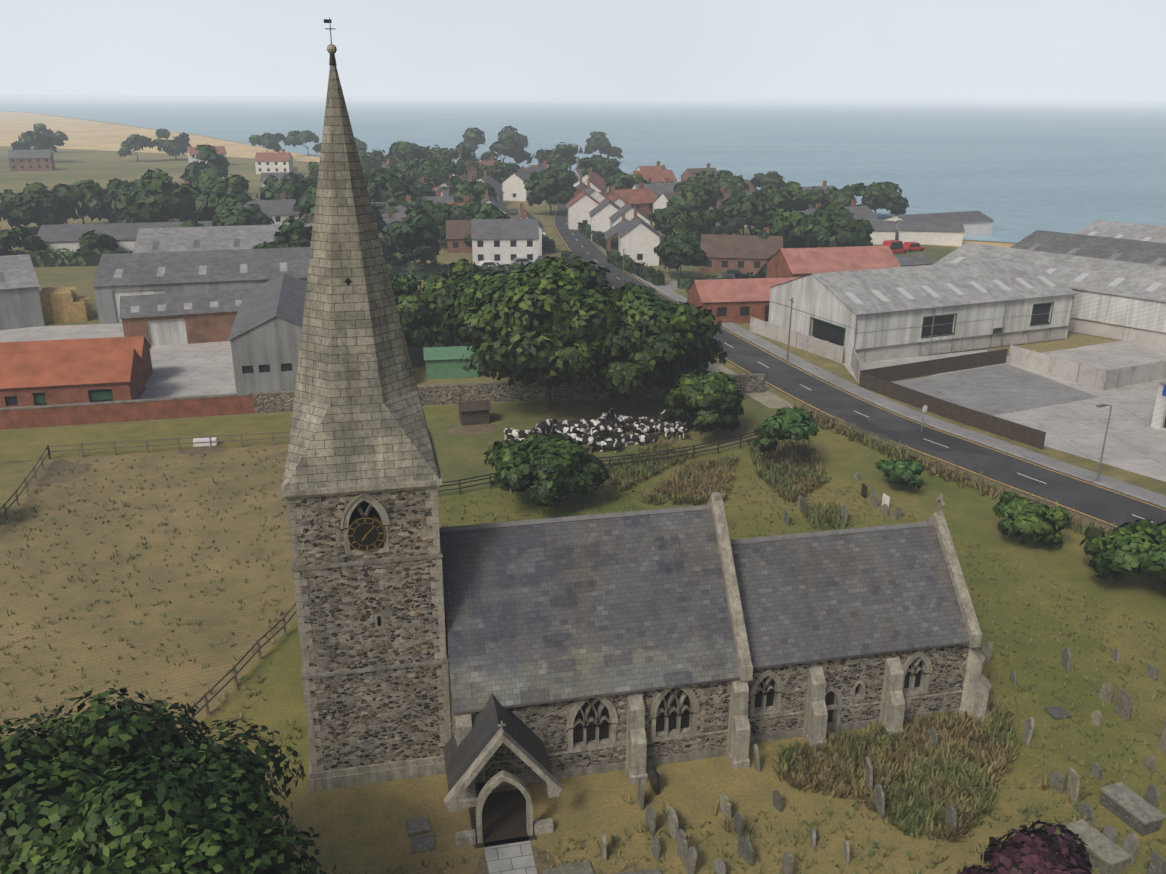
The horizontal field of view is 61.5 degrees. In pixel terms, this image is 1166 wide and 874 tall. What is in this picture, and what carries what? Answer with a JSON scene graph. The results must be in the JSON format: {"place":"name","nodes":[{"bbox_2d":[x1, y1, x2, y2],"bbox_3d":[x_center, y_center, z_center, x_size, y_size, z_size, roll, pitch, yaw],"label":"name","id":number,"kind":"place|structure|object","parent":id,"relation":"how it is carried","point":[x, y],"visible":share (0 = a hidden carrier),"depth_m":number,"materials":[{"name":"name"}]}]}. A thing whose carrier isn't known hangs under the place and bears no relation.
{"place":"outdoors","nodes":[
{"label":"outdoors","id":0,"kind":"place"},
{"bbox_2d":[0,336,152,407],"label":"red-roofed building","id":1,"kind":"structure","parent":0,"point":[48,372],"depth_m":88.25,"materials":[{"name":"tile"}]},
{"bbox_2d":[290,489,450,770],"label":"church tower","id":2,"kind":"structure","parent":0,"point":[375,717],"depth_m":38.71,"materials":[{"name":"grey stone"}]},
{"bbox_2d":[283,65,438,490],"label":"church spire","id":3,"kind":"structure","parent":2,"relation":"on","point":[358,416],"depth_m":35.99,"materials":[{"name":"grey stone"}]},
{"bbox_2d":[324,17,336,64],"bbox_3d":[-8.776,-13.767,34.096,0.380,1.550,0.360,-4,20,-12],"label":"weather vane","id":4,"kind":"object","parent":3,"relation":"on","point":[331,49],"visible":0.98,"depth_m":34.08,"materials":[{"name":"grey metal"}]},
{"bbox_2d":[280,431,450,791],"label":"tower stone dressings","id":5,"kind":"structure","parent":2,"relation":"attached to","point":[363,503],"depth_m":38.46,"materials":[{"name":"grey stone"}]},
{"bbox_2d":[347,517,384,550],"bbox_3d":[-8.248,3.695,37.239,1.400,1.400,0.135,-4,20,-12],"label":"clock face","id":6,"kind":"object","parent":2,"relation":"attached to","point":[365,533],"visible":1,"depth_m":37.20},
{"bbox_2d":[0,112,1014,247],"bbox_3d":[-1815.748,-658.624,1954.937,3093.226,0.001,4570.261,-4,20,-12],"label":"fields","id":7,"kind":"structure","parent":0,"point":[86,134],"depth_m":678.94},
{"bbox_2d":[484,836,536,873],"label":"porch path","id":8,"kind":"structure","parent":0,"point":[517,857],"depth_m":36.64,"materials":[{"name":"stone"}]},
{"bbox_2d":[0,95,1120,510],"bbox_3d":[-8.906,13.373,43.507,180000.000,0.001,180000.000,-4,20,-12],"label":"ground","id":9,"kind":"structure","parent":0,"point":[100,167],"depth_m":209.06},
{"bbox_2d":[39,286,91,322],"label":"hay bales","id":10,"kind":"object","parent":9,"relation":"on","point":[63,304],"visible":0.92,"depth_m":122.26,"materials":[{"name":"plant"}]},
{"bbox_2d":[0,323,235,398],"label":"concrete yard","id":11,"kind":"structure","parent":9,"relation":"on","point":[187,369],"depth_m":105.27,"materials":[{"name":"grey concrete"}]},
{"bbox_2d":[0,223,312,329],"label":"industrial sheds","id":12,"kind":"object","parent":9,"relation":"on","point":[182,259],"visible":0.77,"depth_m":126.23,"materials":[{"name":"grey metal"}]},
{"bbox_2d":[120,289,250,345],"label":"farm shed","id":13,"kind":"structure","parent":9,"relation":"on","point":[181,318],"depth_m":111.99,"materials":[{"name":"grey metal"}]},
{"bbox_2d":[227,273,306,392],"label":"barn","id":14,"kind":"structure","parent":9,"relation":"on","point":[264,337],"depth_m":92.63,"materials":[{"name":"grey metal"}]},
{"bbox_2d":[0,123,623,255],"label":"trees","id":15,"kind":"object","parent":9,"relation":"on","point":[206,193],"visible":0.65,"depth_m":206.14,"materials":[{"name":"green plant"}]},
{"bbox_2d":[0,373,765,429],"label":"boundary wall","id":16,"kind":"structure","parent":9,"relation":"on","point":[21,417],"depth_m":87.38,"materials":[{"name":"stone"}]},
{"bbox_2d":[0,221,800,340],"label":"village hedges","id":17,"kind":"object","parent":9,"relation":"on","point":[59,258],"visible":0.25,"depth_m":160.93,"materials":[{"name":"green plant"}]},
{"bbox_2d":[423,346,478,378],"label":"green hut","id":18,"kind":"object","parent":9,"relation":"on","point":[444,363],"visible":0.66,"depth_m":98.77,"materials":[{"name":"paint"}]},
{"bbox_2d":[184,160,747,265],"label":"houses","id":19,"kind":"structure","parent":9,"relation":"on","point":[639,238],"depth_m":193.64,"materials":[{"name":"white paint"}]},
{"bbox_2d":[7,146,993,273],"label":"village houses","id":20,"kind":"structure","parent":9,"relation":"on","point":[504,241],"depth_m":173.89,"materials":[{"name":"white paint"}]},
{"bbox_2d":[510,208,517,214],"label":"village car","id":21,"kind":"object","parent":9,"relation":"on","point":[513,210],"visible":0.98,"depth_m":236.38,"materials":[{"name":"grey metal"}]},
{"bbox_2d":[211,142,908,277],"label":"village trees","id":22,"kind":"object","parent":9,"relation":"on","point":[694,219],"visible":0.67,"depth_m":200.83,"materials":[{"name":"green plant"}]},
{"bbox_2d":[390,256,743,434],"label":"trees","id":23,"kind":"object","parent":9,"relation":"on","point":[549,323],"visible":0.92,"depth_m":82.47,"materials":[{"name":"green plant"}]},
{"bbox_2d":[282,155,873,247],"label":"trees","id":24,"kind":"object","parent":9,"relation":"on","point":[839,226],"visible":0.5,"depth_m":171.57,"materials":[{"name":"green plant"}]},
{"bbox_2d":[0,394,1165,873],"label":"churchyard grass","id":25,"kind":"structure","parent":9,"relation":"on","point":[360,828],"depth_m":52.40,"materials":[{"name":"green plant"}]},
{"bbox_2d":[0,688,335,873],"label":"tree","id":26,"kind":"object","parent":25,"relation":"on","point":[113,790],"visible":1,"depth_m":25.47,"materials":[{"name":"green plant"}]},
{"bbox_2d":[193,437,217,446],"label":"water trough","id":27,"kind":"object","parent":25,"relation":"on","point":[204,440],"visible":0.79,"depth_m":79.51,"materials":[{"name":"white paint"}]},
{"bbox_2d":[29,424,755,873],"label":"worn earth","id":28,"kind":"structure","parent":25,"relation":"on","point":[45,476],"depth_m":75.30,"materials":[{"name":"brown soil"}]},
{"bbox_2d":[504,409,696,452],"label":"cattle","id":29,"kind":"object","parent":28,"relation":"on","point":[620,424],"visible":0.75,"depth_m":81.24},
{"bbox_2d":[0,411,811,727],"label":"field fences","id":30,"kind":"object","parent":25,"relation":"on","point":[490,477],"visible":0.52,"depth_m":74.72,"materials":[{"name":"brown wood"}]},
{"bbox_2d":[457,400,491,425],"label":"field hut","id":31,"kind":"object","parent":25,"relation":"on","point":[473,412],"visible":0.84,"depth_m":84.89,"materials":[{"name":"brown wood"}]},
{"bbox_2d":[483,432,609,507],"bbox_3d":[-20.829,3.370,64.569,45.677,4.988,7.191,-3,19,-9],"label":"bush behind nave","id":32,"kind":"object","parent":25,"relation":"on","point":[555,466],"visible":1,"depth_m":65.92,"materials":[{"name":"green plant"}]},
{"bbox_2d":[754,407,1165,589],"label":"bushes","id":33,"kind":"object","parent":25,"relation":"on","point":[1137,545],"visible":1,"depth_m":61.05,"materials":[{"name":"green plant"}]},
{"bbox_2d":[957,819,1093,873],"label":"purple bush","id":34,"kind":"object","parent":25,"relation":"on","point":[1047,850],"visible":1,"depth_m":33.68,"materials":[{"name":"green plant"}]},
{"bbox_2d":[242,161,964,245],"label":"village houses","id":35,"kind":"structure","parent":9,"relation":"on","point":[583,206],"depth_m":209.73,"materials":[{"name":"white paint"}]},
{"bbox_2d":[567,267,793,407],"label":"gravel drives","id":36,"kind":"object","parent":9,"relation":"on","point":[768,399],"depth_m":94.20,"materials":[{"name":"beige gravel"}]},
{"bbox_2d":[476,260,499,265],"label":"white car","id":37,"kind":"object","parent":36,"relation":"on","point":[488,262],"visible":0.27,"depth_m":160.56,"materials":[{"name":"white metal"}]},
{"bbox_2d":[510,257,532,264],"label":"car","id":38,"kind":"object","parent":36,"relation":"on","point":[525,260],"visible":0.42,"depth_m":164.09,"materials":[{"name":"silver metal"}]},
{"bbox_2d":[721,268,746,277],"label":"grey car","id":39,"kind":"object","parent":36,"relation":"on","point":[732,272],"visible":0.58,"depth_m":153.87,"materials":[{"name":"grey metal"}]},
{"bbox_2d":[444,492,991,848],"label":"church stone dressings","id":40,"kind":"structure","parent":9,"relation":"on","point":[495,817],"depth_m":41.37,"materials":[{"name":"grey stone"}]},
{"bbox_2d":[404,459,1165,873],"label":"gravestones","id":41,"kind":"object","parent":9,"relation":"on","point":[1134,811],"visible":0.88,"depth_m":38.28,"materials":[{"name":"stone"}]},
{"bbox_2d":[686,246,900,323],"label":"red-roofed buildings","id":42,"kind":"structure","parent":9,"relation":"on","point":[735,300],"depth_m":128.50,"materials":[{"name":"red tile"}]},
{"bbox_2d":[603,402,1118,864],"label":"long dry grass","id":43,"kind":"structure","parent":9,"relation":"on","point":[848,762],"depth_m":42.96,"materials":[{"name":"plant"}]},
{"bbox_2d":[882,240,925,252],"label":"red vehicles","id":44,"kind":"object","parent":9,"relation":"on","point":[896,246],"visible":0.81,"depth_m":180.54,"materials":[{"name":"red metal"}]},
{"bbox_2d":[768,258,1078,364],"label":"white shed","id":45,"kind":"structure","parent":9,"relation":"on","point":[871,315],"depth_m":110.36,"materials":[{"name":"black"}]},
{"bbox_2d":[843,341,1165,481],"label":"yard concrete","id":46,"kind":"object","parent":9,"relation":"on","point":[1067,416],"visible":0.56,"depth_m":92.84,"materials":[{"name":"grey concrete"}]},
{"bbox_2d":[750,316,1165,449],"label":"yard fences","id":47,"kind":"object","parent":46,"relation":"on","point":[877,380],"visible":0.85,"depth_m":98.67,"materials":[{"name":"brown wood"}]},
{"bbox_2d":[1150,381,1165,430],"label":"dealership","id":48,"kind":"structure","parent":46,"relation":"on","point":[1158,421],"depth_m":84.50,"materials":[{"name":"white metal"}]},
{"bbox_2d":[934,220,1165,347],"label":"white shed","id":49,"kind":"structure","parent":9,"relation":"on","point":[1120,300],"depth_m":118.83,"materials":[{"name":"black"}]},
{"bbox_2d":[1010,230,1165,265],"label":"warehouse roof","id":50,"kind":"structure","parent":9,"relation":"on","point":[1135,251],"depth_m":140.81,"materials":[{"name":"black metal"}]},
{"bbox_2d":[0,95,1165,242],"bbox_3d":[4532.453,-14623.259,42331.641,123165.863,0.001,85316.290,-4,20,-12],"label":"sea","id":51,"kind":"structure","parent":0,"point":[1016,171],"depth_m":762.04,"materials":[{"name":"liquid"}]},
{"bbox_2d":[0,0,1165,100],"label":"sky","id":52,"kind":"structure","parent":0,"point":[1106,50],"materials":[{"name":"white"}]},
{"bbox_2d":[443,509,973,780],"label":"church walls","id":53,"kind":"structure","parent":0,"point":[546,723],"depth_m":42.18,"materials":[{"name":"grey stone"}]},
{"bbox_2d":[439,505,969,791],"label":"church roof","id":54,"kind":"structure","parent":53,"relation":"on","point":[549,610],"depth_m":41.49,"materials":[{"name":"grey stone"}]},
{"bbox_2d":[504,162,1165,533],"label":"road","id":55,"kind":"structure","parent":0,"point":[1119,496],"depth_m":84.16,"materials":[{"name":"grey asphalt"}]},
{"bbox_2d":[545,203,793,361],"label":"road poles","id":56,"kind":"object","parent":55,"relation":"on","point":[791,300],"visible":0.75,"depth_m":137.25,"materials":[{"name":"grey wood"}]},
{"bbox_2d":[921,405,926,432],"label":"road sign","id":57,"kind":"object","parent":55,"relation":"on","point":[924,408],"visible":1,"depth_m":82.60,"materials":[{"name":"grey metal"}]},
{"bbox_2d":[802,404,1112,531],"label":"roadside fence","id":58,"kind":"object","parent":55,"relation":"on","point":[981,478],"visible":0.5,"depth_m":73.61,"materials":[{"name":"brown wood"}]},
{"bbox_2d":[1096,404,1111,481],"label":"street lamp","id":59,"kind":"object","parent":55,"relation":"on","point":[1100,406],"visible":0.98,"depth_m":71.73,"materials":[{"name":"grey metal"}]},
{"bbox_2d":[895,254,936,266],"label":"roof","id":60,"kind":"structure","parent":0,"point":[912,260],"depth_m":150.81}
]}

